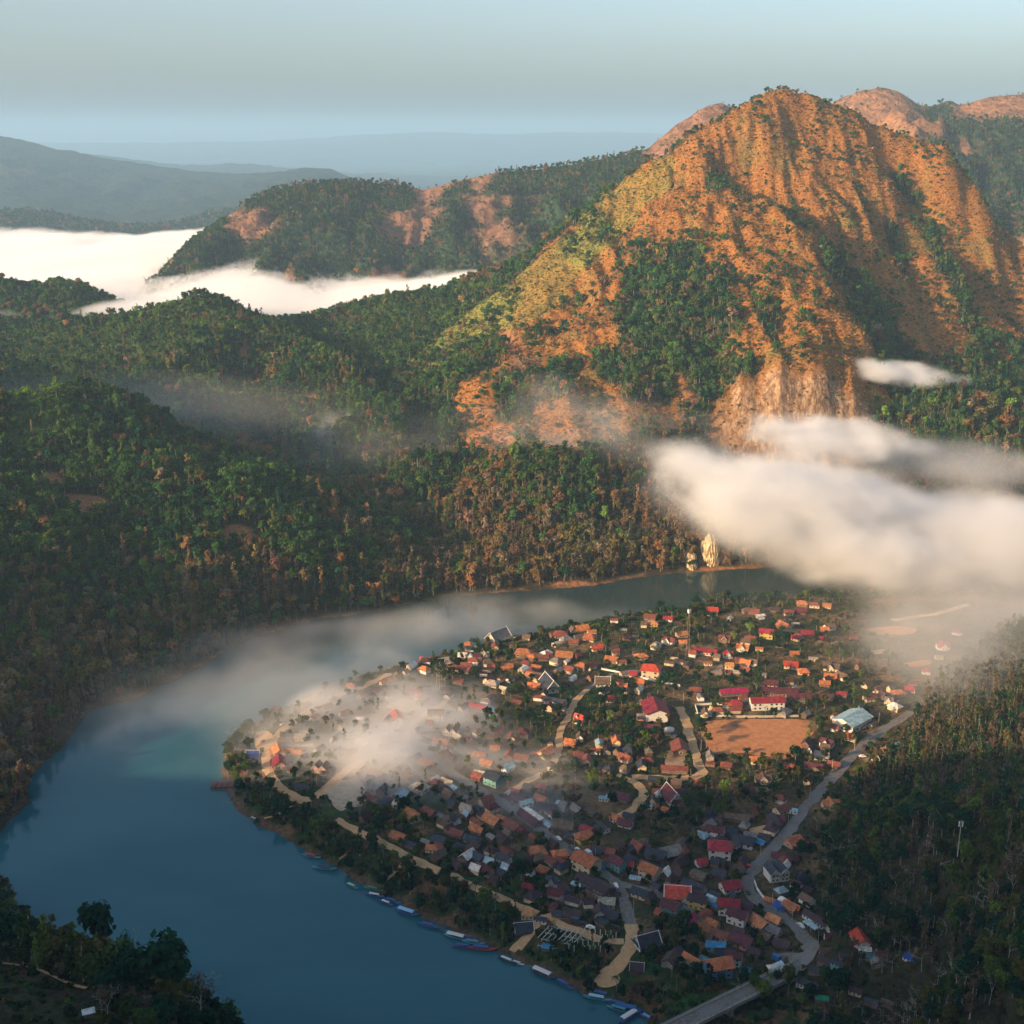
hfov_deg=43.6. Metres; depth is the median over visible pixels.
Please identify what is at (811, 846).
broadleaf tree
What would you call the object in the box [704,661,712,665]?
shed
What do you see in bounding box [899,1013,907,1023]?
broadleaf tree
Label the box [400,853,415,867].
broadleaf tree
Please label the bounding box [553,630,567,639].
village house
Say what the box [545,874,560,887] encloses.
village house
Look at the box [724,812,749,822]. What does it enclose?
long building
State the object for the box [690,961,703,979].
broadleaf tree
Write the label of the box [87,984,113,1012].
bare tree
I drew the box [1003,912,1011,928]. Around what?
broadleaf tree
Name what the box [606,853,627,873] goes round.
village house
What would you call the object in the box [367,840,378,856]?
broadleaf tree
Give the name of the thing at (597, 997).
longtail boat
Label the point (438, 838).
village house
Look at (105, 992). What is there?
bare tree
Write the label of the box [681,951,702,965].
long building
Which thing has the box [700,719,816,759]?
sports field
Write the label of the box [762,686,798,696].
long building
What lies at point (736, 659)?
village house
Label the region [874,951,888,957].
shed
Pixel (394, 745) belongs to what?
village house
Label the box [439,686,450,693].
village house
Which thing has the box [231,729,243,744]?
broadleaf tree
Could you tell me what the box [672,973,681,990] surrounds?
palm tree
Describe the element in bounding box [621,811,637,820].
shed
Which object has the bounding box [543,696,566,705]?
long building
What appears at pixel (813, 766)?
long building
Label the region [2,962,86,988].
foot path
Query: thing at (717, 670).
paved yard
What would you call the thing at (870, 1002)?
shed
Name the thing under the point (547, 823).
shed
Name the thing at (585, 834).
village house
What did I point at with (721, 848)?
village house
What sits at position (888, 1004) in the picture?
shed
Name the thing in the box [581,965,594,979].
broadleaf tree
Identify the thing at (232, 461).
hillside forest
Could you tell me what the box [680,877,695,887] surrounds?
village house
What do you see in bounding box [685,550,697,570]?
limestone cliff
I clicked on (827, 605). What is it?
village house
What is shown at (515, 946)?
dirt track
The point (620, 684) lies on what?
village house
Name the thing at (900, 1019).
bare tree
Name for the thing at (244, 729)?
bamboo clump
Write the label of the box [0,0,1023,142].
sky
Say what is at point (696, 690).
village house
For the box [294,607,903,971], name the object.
outlying roofs
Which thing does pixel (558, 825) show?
village house
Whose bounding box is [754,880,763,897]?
roadside wall
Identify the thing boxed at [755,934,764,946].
broadleaf tree
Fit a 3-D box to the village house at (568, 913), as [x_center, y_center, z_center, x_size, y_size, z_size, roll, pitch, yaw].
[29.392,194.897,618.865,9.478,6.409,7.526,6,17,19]
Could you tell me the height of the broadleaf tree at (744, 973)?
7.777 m
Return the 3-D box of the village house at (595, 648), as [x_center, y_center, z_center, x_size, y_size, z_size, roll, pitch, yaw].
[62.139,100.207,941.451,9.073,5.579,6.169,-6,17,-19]
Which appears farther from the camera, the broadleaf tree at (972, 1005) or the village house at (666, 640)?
the village house at (666, 640)
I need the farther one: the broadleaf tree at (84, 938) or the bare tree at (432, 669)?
the bare tree at (432, 669)
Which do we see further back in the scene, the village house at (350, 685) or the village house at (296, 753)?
the village house at (350, 685)
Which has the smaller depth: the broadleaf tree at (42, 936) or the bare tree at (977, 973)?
the broadleaf tree at (42, 936)
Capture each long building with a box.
[307,691,323,700]
[357,686,382,699]
[378,676,396,685]
[420,731,440,738]
[467,702,486,713]
[516,808,543,828]
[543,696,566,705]
[661,765,688,774]
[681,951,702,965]
[693,647,717,655]
[719,687,748,696]
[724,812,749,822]
[749,696,785,710]
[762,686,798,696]
[785,693,811,704]
[787,900,801,914]
[795,976,818,989]
[801,908,827,929]
[804,761,823,771]
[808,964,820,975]
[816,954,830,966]
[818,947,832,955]
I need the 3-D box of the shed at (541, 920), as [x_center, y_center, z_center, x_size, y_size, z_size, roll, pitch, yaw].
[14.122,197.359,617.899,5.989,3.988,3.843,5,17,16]
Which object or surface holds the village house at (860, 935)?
on the terrain at (816, 400)
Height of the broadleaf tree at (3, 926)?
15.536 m
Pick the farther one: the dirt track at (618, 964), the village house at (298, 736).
the village house at (298, 736)
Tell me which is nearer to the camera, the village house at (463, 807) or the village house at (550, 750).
the village house at (463, 807)
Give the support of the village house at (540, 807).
on the terrain at (816, 400)
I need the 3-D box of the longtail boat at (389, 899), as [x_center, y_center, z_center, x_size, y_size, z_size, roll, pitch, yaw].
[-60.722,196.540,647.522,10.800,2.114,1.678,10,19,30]
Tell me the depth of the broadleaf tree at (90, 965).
372.46 m
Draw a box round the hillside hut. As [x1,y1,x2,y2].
[81,1006,95,1018]
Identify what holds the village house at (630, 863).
on the terrain at (816, 400)
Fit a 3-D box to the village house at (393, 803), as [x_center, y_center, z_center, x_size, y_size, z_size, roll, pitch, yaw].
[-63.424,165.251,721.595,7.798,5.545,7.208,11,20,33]
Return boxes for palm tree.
[377,843,387,856]
[387,861,397,875]
[470,880,479,898]
[587,971,597,982]
[611,975,621,990]
[666,956,677,976]
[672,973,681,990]
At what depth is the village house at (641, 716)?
826.87 m
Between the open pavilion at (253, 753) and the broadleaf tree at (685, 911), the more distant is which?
the open pavilion at (253, 753)
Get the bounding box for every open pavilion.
[245,750,260,759]
[513,921,534,937]
[629,961,644,974]
[663,883,691,900]
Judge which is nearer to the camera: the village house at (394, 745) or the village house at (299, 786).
the village house at (299, 786)
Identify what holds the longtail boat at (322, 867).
on the river
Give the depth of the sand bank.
582.01 m
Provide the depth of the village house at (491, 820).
699.57 m
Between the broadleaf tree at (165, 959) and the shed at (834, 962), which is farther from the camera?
the shed at (834, 962)
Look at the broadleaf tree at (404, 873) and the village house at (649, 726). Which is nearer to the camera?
the broadleaf tree at (404, 873)
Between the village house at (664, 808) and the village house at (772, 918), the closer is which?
the village house at (772, 918)
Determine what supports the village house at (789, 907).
on the terrain at (816, 400)
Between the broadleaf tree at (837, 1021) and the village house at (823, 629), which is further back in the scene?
the village house at (823, 629)
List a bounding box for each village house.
[269,742,285,755]
[270,753,285,769]
[271,706,281,712]
[283,748,293,754]
[291,750,302,757]
[294,733,305,741]
[294,783,309,791]
[321,702,333,711]
[338,708,351,717]
[345,683,355,688]
[354,738,370,747]
[366,768,384,779]
[381,739,398,749]
[387,829,408,844]
[389,709,404,723]
[391,800,407,809]
[399,750,413,760]
[403,807,421,823]
[407,689,422,697]
[408,781,431,795]
[417,757,437,771]
[419,805,437,818]
[424,844,437,852]
[427,709,443,721]
[430,834,446,842]
[431,737,450,748]
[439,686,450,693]
[440,777,454,788]
[449,828,464,839]
[452,677,464,684]
[458,665,472,673]
[458,802,472,810]
[459,805,474,813]
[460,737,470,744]
[462,833,476,842]
[464,834,483,845]
[468,822,482,831]
[470,771,482,781]
[470,824,484,836]
[471,753,481,759]
[472,850,484,864]
[473,751,487,758]
[474,769,484,773]
[478,758,494,768]
[480,651,489,659]
[480,811,502,829]
[481,769,503,788]
[484,679,500,688]
[489,745,499,752]
[495,851,511,862]
[500,816,525,834]
[501,663,512,670]
[508,787,522,793]
[508,791,527,803]
[513,753,529,762]
[514,648,533,658]
[521,882,534,891]
[521,909,534,919]
[524,671,531,677]
[526,682,540,689]
[527,844,548,855]
[530,664,542,671]
[532,793,549,802]
[533,782,549,793]
[533,801,557,814]
[535,864,550,875]
[536,745,556,759]
[537,654,548,660]
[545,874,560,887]
[550,848,569,860]
[551,818,575,831]
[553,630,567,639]
[554,650,573,660]
[561,907,583,920]
[563,738,576,747]
[564,739,576,747]
[568,639,578,644]
[569,849,602,875]
[572,712,584,718]
[572,829,596,844]
[573,624,589,633]
[573,751,582,758]
[574,717,584,724]
[574,871,589,883]
[582,633,598,641]
[589,644,603,651]
[590,846,603,856]
[593,821,611,834]
[597,896,615,909]
[602,907,621,921]
[603,847,615,855]
[604,655,618,663]
[605,695,614,702]
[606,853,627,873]
[608,812,624,823]
[615,790,632,803]
[616,682,627,689]
[616,817,634,830]
[626,861,634,870]
[628,670,637,676]
[629,885,649,900]
[633,653,648,660]
[636,713,645,720]
[636,860,662,881]
[640,663,662,679]
[640,696,670,722]
[640,757,654,765]
[641,723,660,734]
[643,613,656,620]
[644,847,666,862]
[647,621,658,626]
[654,804,670,812]
[656,844,681,859]
[658,897,682,916]
[661,635,677,644]
[663,615,673,621]
[669,737,689,755]
[675,631,688,638]
[678,640,687,645]
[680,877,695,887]
[681,912,696,923]
[686,892,707,910]
[688,686,701,693]
[691,779,702,788]
[694,857,708,867]
[695,920,713,933]
[698,954,709,966]
[701,956,735,981]
[704,824,726,838]
[704,916,720,928]
[706,607,718,615]
[707,839,732,860]
[709,927,729,941]
[711,867,727,879]
[717,897,740,915]
[718,634,730,642]
[718,879,742,894]
[720,761,732,769]
[722,649,732,658]
[724,949,742,967]
[725,662,733,670]
[725,905,749,928]
[727,930,755,950]
[729,699,742,704]
[731,833,756,849]
[731,864,746,874]
[734,657,744,663]
[736,643,749,651]
[738,898,754,910]
[739,665,751,674]
[742,784,756,794]
[744,635,756,639]
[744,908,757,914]
[745,945,761,958]
[747,608,759,614]
[748,912,768,929]
[749,756,762,764]
[753,771,772,784]
[755,928,773,944]
[759,628,773,639]
[763,679,778,686]
[763,923,783,936]
[764,912,782,926]
[765,812,782,828]
[770,606,780,612]
[770,851,786,861]
[771,803,791,815]
[772,936,792,950]
[775,620,792,630]
[776,814,786,823]
[781,899,798,914]
[782,834,803,849]
[783,609,793,615]
[783,660,798,669]
[783,762,796,771]
[789,651,799,656]
[790,635,799,641]
[795,607,806,615]
[796,600,808,606]
[796,668,809,674]
[800,630,814,636]
[809,602,820,608]
[814,750,829,760]
[817,636,827,642]
[818,737,834,748]
[819,626,829,632]
[819,680,830,687]
[820,693,833,700]
[821,796,839,810]
[822,603,831,608]
[822,661,840,672]
[824,673,836,680]
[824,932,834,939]
[826,760,840,768]
[836,691,847,697]
[848,927,872,948]
[862,694,877,702]
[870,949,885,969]
[884,696,893,703]
[890,689,906,696]
[904,685,916,693]
[908,680,918,686]
[921,668,930,674]
[935,640,950,650]
[951,629,963,635]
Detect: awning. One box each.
[523,806,543,819]
[802,919,818,932]
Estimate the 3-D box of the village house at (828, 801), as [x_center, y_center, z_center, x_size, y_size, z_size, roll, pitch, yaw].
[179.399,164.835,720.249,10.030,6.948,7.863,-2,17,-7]
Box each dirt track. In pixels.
[261,673,391,803]
[335,817,539,916]
[400,700,448,747]
[509,913,623,952]
[512,772,542,789]
[551,689,589,762]
[599,924,638,979]
[616,774,647,815]
[632,707,707,780]
[890,604,970,620]
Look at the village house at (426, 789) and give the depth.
737.03 m
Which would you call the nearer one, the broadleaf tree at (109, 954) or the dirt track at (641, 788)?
the broadleaf tree at (109, 954)
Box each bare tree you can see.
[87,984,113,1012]
[92,986,119,1020]
[116,927,142,942]
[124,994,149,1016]
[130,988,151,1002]
[184,969,218,1009]
[188,969,220,1009]
[431,664,439,683]
[435,667,447,686]
[437,659,452,679]
[450,907,464,923]
[492,891,501,901]
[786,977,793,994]
[886,1010,904,1022]
[898,1002,912,1023]
[899,1005,911,1023]
[902,991,923,1017]
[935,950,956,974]
[957,965,983,993]
[984,971,999,1005]
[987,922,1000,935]
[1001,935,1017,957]
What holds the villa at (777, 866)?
on the terrain at (816, 400)
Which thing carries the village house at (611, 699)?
on the terrain at (816, 400)
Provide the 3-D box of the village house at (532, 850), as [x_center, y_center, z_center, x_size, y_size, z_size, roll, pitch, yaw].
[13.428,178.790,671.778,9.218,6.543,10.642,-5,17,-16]
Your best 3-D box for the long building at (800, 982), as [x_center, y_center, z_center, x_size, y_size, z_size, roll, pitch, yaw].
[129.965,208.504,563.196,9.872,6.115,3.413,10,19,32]
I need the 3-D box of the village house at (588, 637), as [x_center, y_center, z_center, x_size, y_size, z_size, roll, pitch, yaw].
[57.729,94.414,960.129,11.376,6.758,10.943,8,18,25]
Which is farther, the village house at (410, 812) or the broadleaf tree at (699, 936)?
the village house at (410, 812)
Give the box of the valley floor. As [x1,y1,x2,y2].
[4,157,581,295]
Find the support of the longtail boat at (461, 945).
on the river
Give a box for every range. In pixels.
[0,136,352,224]
[0,212,231,278]
[34,132,664,164]
[82,153,482,189]
[122,103,733,315]
[832,88,1023,245]
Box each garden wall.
[280,775,299,780]
[284,743,313,747]
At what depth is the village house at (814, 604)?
1025.89 m
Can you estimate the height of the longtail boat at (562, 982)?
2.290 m
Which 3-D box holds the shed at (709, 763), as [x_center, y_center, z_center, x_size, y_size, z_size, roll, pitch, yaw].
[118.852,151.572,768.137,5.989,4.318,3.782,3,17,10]
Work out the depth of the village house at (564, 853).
668.36 m
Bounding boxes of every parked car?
[586,924,594,929]
[797,922,804,928]
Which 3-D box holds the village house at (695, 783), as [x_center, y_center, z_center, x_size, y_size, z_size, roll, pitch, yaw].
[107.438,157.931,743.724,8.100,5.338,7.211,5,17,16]
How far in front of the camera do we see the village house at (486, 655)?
924.42 m
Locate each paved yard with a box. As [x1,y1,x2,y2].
[665,750,684,765]
[711,663,724,674]
[749,825,765,832]
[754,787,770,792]
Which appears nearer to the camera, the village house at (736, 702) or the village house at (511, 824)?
the village house at (511, 824)
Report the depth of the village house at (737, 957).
581.96 m
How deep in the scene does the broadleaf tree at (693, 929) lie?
600.07 m
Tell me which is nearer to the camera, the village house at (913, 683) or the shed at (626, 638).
the village house at (913, 683)
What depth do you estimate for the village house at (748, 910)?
617.87 m
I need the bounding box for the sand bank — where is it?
[594,974,619,987]
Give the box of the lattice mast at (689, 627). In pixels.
[685,609,690,656]
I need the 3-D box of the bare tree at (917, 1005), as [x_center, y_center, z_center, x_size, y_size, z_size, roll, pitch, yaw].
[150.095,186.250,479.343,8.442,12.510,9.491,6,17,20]
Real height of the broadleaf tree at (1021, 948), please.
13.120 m
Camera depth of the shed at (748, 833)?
689.37 m
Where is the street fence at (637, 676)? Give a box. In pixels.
[601,667,679,685]
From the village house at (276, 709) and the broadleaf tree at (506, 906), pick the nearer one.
the broadleaf tree at (506, 906)
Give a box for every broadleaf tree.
[0,909,20,950]
[0,921,7,942]
[7,912,36,938]
[12,924,31,964]
[22,908,36,958]
[29,931,43,970]
[32,921,41,932]
[37,913,48,960]
[40,924,79,967]
[43,913,60,966]
[61,939,75,977]
[68,921,77,952]
[70,931,93,967]
[73,941,84,981]
[75,953,104,987]
[77,899,115,936]
[84,932,116,960]
[91,961,127,998]
[102,938,134,967]
[111,943,135,984]
[115,993,143,1023]
[123,945,155,997]
[128,1006,159,1023]
[138,927,191,983]
[148,972,193,1010]
[150,993,179,1023]
[173,1003,206,1023]
[197,1007,218,1023]
[218,1008,238,1023]
[221,741,234,752]
[223,759,236,777]
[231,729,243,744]
[232,1017,244,1023]
[234,778,246,791]
[243,718,253,733]
[244,777,251,784]
[249,793,258,801]
[251,780,259,787]
[327,845,341,859]
[342,856,355,868]
[354,829,363,855]
[365,829,378,842]
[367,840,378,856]
[376,874,387,887]
[379,856,385,871]
[383,882,395,892]
[390,849,398,860]
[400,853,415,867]
[401,864,407,882]
[406,868,414,894]
[414,897,425,912]
[416,892,423,898]
[423,867,433,881]
[430,890,440,901]
[438,868,450,875]
[439,874,452,894]
[447,887,459,905]
[452,847,460,854]
[458,902,471,915]
[460,880,467,890]
[468,914,476,924]
[476,887,492,904]
[481,904,489,916]
[481,913,486,928]
[487,912,497,927]
[496,911,508,926]
[497,874,502,890]
[500,921,505,938]
[501,899,511,910]
[510,878,520,895]
[510,907,520,921]
[514,858,532,879]
[530,875,540,885]
[536,897,544,907]
[548,944,553,960]
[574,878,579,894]
[575,965,582,977]
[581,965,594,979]
[585,908,592,921]
[590,865,598,873]
[591,954,600,965]
[631,981,642,996]
[633,859,638,874]
[646,942,658,953]
[659,911,667,924]
[667,915,681,929]
[677,909,692,923]
[679,914,690,938]
[689,922,698,936]
[689,942,699,955]
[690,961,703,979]
[697,926,702,943]
[703,963,713,990]
[717,973,725,986]
[731,868,740,879]
[740,967,749,977]
[748,973,760,986]
[751,968,758,974]
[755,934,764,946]
[755,978,773,997]
[758,964,769,975]
[772,970,782,979]
[787,963,795,972]
[789,881,799,892]
[795,839,808,855]
[802,982,818,998]
[808,842,817,854]
[818,965,832,985]
[824,1018,845,1023]
[828,886,836,896]
[873,926,884,941]
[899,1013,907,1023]
[907,1012,914,1023]
[909,994,922,1018]
[913,1018,925,1023]
[917,985,939,1006]
[922,990,935,1022]
[932,991,944,1021]
[938,973,952,997]
[941,997,952,1023]
[942,973,958,997]
[947,983,963,1011]
[950,973,961,1002]
[953,958,975,985]
[957,953,981,970]
[957,973,969,1003]
[963,979,980,1019]
[971,948,982,979]
[972,939,982,963]
[976,978,995,1002]
[984,970,996,984]
[987,933,1003,950]
[989,914,999,929]
[996,915,1006,926]
[999,932,1009,948]
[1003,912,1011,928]
[1005,920,1016,937]
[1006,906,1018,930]
[1006,975,1023,997]
[1007,925,1022,944]
[1008,892,1020,904]
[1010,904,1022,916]
[1010,955,1023,981]
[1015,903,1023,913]
[1015,928,1023,948]
[1016,908,1023,923]
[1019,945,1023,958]
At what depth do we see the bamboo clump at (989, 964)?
454.63 m
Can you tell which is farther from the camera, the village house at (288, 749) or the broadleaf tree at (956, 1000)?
the village house at (288, 749)
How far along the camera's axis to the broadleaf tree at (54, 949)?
391.34 m
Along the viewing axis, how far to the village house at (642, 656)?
923.55 m
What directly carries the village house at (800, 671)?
on the terrain at (816, 400)
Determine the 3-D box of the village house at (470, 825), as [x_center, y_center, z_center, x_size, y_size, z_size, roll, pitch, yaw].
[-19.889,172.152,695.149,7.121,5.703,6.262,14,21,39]
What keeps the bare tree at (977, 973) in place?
on the terrain at (816, 400)
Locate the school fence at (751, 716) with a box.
[729,715,798,717]
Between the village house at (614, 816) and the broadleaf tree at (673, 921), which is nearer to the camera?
the broadleaf tree at (673, 921)
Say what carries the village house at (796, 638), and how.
on the terrain at (816, 400)
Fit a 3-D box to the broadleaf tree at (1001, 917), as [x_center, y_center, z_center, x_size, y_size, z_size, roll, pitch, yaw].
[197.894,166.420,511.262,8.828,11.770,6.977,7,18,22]
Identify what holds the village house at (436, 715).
on the terrain at (816, 400)
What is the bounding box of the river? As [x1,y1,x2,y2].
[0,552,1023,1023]
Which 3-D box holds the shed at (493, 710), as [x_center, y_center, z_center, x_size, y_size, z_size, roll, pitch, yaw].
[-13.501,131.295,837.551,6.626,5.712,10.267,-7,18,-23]
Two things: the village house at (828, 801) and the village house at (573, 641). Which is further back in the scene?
the village house at (573, 641)
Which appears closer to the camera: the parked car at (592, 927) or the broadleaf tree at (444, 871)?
the parked car at (592, 927)
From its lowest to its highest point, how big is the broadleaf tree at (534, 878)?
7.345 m
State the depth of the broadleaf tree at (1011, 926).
470.23 m
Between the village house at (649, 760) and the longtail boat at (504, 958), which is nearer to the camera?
the longtail boat at (504, 958)
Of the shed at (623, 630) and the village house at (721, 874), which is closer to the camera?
the village house at (721, 874)
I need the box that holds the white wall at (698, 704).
[696,703,721,705]
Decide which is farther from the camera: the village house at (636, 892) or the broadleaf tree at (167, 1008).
the village house at (636, 892)
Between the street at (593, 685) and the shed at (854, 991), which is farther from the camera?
the street at (593, 685)
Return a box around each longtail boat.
[301,852,320,858]
[313,864,336,869]
[346,882,357,888]
[364,885,382,890]
[365,892,384,897]
[379,899,392,905]
[383,896,400,903]
[396,906,418,915]
[418,921,438,928]
[434,925,449,931]
[444,930,469,939]
[452,943,474,948]
[460,933,477,939]
[462,938,484,944]
[467,944,496,950]
[498,955,516,963]
[530,965,555,978]
[555,978,572,989]
[583,993,610,1001]
[589,989,613,996]
[606,999,623,1003]
[607,1004,628,1012]
[611,1001,642,1012]
[619,1007,639,1022]
[639,1012,657,1023]
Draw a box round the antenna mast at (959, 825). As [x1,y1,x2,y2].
[957,821,963,856]
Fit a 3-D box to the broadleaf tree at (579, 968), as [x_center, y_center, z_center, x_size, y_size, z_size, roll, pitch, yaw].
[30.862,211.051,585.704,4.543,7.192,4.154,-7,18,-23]
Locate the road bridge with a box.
[661,956,806,1023]
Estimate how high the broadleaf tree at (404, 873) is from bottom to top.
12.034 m
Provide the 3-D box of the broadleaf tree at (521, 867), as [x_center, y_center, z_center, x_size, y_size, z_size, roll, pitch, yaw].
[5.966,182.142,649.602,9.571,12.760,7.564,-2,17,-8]
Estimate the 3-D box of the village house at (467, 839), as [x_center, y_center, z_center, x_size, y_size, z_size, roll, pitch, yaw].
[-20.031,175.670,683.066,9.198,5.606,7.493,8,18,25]
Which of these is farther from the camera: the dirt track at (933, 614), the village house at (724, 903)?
the dirt track at (933, 614)
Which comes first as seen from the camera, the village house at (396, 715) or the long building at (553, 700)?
the village house at (396, 715)
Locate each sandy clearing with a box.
[255,731,272,753]
[868,626,916,634]
[871,649,883,653]
[903,660,931,666]
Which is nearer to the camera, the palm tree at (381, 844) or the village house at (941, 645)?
the palm tree at (381, 844)
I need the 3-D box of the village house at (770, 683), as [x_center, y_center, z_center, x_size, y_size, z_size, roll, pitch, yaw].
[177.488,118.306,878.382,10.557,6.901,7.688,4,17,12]
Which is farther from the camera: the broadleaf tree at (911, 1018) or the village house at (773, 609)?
the village house at (773, 609)
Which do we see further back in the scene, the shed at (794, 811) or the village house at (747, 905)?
the shed at (794, 811)
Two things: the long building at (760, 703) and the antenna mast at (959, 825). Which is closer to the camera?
the antenna mast at (959, 825)
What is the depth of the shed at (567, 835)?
687.72 m
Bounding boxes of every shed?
[299,730,308,735]
[355,717,363,721]
[378,732,387,736]
[403,840,417,849]
[420,838,430,845]
[435,812,445,817]
[453,842,465,851]
[464,715,477,720]
[471,853,485,863]
[488,706,497,715]
[511,699,522,704]
[518,798,533,807]
[522,783,533,791]
[534,916,547,924]
[541,943,554,951]
[542,819,552,830]
[551,910,564,919]
[562,831,573,840]
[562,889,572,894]
[570,880,581,890]
[578,824,595,832]
[584,807,597,817]
[594,916,610,928]
[598,795,608,801]
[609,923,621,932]
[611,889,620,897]
[619,628,626,632]
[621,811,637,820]
[622,636,630,640]
[623,853,638,863]
[649,881,662,890]
[689,868,708,881]
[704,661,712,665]
[705,761,714,766]
[705,940,726,952]
[708,890,720,897]
[709,902,717,911]
[732,926,745,933]
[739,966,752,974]
[743,831,757,836]
[754,836,766,848]
[755,646,763,651]
[758,832,770,840]
[763,896,776,904]
[772,901,784,911]
[775,900,784,911]
[784,680,793,684]
[789,808,797,813]
[808,656,817,661]
[814,994,828,1003]
[830,957,843,967]
[838,952,848,960]
[848,985,862,997]
[850,636,857,639]
[858,946,871,954]
[864,997,879,1009]
[865,952,874,961]
[872,743,883,748]
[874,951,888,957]
[880,997,894,1010]
[902,952,914,962]
[934,655,943,659]
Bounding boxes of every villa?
[311,759,329,775]
[442,723,458,738]
[763,858,790,882]
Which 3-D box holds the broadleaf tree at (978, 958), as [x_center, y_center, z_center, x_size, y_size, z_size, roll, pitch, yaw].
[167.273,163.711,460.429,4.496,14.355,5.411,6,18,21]
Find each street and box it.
[398,743,636,923]
[510,798,533,809]
[586,670,640,688]
[618,881,696,912]
[741,710,913,964]
[777,951,806,962]
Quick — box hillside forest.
[0,85,1023,1023]
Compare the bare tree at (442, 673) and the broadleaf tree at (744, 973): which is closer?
the broadleaf tree at (744, 973)
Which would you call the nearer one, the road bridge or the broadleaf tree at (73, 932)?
the broadleaf tree at (73, 932)
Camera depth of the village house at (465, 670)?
899.86 m
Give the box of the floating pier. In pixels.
[210,781,233,789]
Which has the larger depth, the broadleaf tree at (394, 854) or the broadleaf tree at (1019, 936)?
the broadleaf tree at (394, 854)
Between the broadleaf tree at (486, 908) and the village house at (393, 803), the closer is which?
the broadleaf tree at (486, 908)
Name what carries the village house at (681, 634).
on the terrain at (816, 400)
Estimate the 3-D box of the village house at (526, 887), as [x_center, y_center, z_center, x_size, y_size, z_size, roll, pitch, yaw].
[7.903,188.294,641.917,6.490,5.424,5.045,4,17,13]
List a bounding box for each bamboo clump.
[225,751,239,762]
[229,764,241,780]
[238,723,251,738]
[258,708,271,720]
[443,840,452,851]
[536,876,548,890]
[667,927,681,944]
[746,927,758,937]
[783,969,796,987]
[974,936,1002,964]
[978,927,998,937]
[982,954,1000,970]
[992,956,1012,973]
[992,963,1013,991]
[1015,963,1023,981]
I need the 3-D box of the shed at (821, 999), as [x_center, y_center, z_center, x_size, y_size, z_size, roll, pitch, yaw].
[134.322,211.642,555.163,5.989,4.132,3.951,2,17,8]
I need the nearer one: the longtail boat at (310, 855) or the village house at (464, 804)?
the longtail boat at (310, 855)
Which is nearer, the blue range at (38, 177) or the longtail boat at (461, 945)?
the longtail boat at (461, 945)
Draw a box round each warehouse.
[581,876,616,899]
[831,708,873,732]
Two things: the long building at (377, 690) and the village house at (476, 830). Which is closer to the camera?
the village house at (476, 830)
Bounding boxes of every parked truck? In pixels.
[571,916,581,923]
[772,953,781,961]
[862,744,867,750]
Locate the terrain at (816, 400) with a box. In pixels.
[0,90,1023,1023]
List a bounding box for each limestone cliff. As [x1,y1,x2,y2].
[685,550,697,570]
[701,532,719,566]
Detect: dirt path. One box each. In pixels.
[386,863,400,881]
[518,923,539,949]
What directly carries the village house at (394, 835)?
on the terrain at (816, 400)
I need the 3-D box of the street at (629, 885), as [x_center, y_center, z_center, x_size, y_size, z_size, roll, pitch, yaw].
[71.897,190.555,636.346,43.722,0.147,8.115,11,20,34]
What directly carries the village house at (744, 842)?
on the terrain at (816, 400)
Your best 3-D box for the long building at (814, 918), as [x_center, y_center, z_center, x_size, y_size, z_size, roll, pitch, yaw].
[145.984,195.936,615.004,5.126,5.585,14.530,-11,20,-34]
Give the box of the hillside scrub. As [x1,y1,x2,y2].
[0,89,1023,1023]
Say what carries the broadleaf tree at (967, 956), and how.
on the terrain at (816, 400)
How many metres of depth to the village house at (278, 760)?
765.44 m
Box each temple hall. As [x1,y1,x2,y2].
[483,626,512,641]
[536,671,558,693]
[594,676,610,686]
[630,929,663,951]
[660,780,682,806]
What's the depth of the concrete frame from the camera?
604.84 m
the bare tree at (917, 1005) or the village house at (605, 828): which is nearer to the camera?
the bare tree at (917, 1005)
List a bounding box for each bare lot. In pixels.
[327,778,364,810]
[383,698,421,711]
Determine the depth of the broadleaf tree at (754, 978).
561.96 m
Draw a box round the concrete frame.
[537,926,616,951]
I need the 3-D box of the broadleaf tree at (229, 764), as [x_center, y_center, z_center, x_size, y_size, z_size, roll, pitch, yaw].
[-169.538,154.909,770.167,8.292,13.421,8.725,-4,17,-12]
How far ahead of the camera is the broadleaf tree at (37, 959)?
383.64 m
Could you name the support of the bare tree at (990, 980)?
on the terrain at (816, 400)
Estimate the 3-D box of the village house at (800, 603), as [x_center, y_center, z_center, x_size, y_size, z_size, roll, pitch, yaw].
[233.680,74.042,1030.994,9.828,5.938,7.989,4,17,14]
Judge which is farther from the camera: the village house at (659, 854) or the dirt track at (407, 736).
the dirt track at (407, 736)
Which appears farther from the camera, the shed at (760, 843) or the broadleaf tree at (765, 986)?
the shed at (760, 843)
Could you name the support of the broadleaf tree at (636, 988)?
on the terrain at (816, 400)
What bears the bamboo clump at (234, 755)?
on the terrain at (816, 400)
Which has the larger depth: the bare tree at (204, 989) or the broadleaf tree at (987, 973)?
the broadleaf tree at (987, 973)
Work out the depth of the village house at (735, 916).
611.79 m
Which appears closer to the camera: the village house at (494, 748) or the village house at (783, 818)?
the village house at (783, 818)

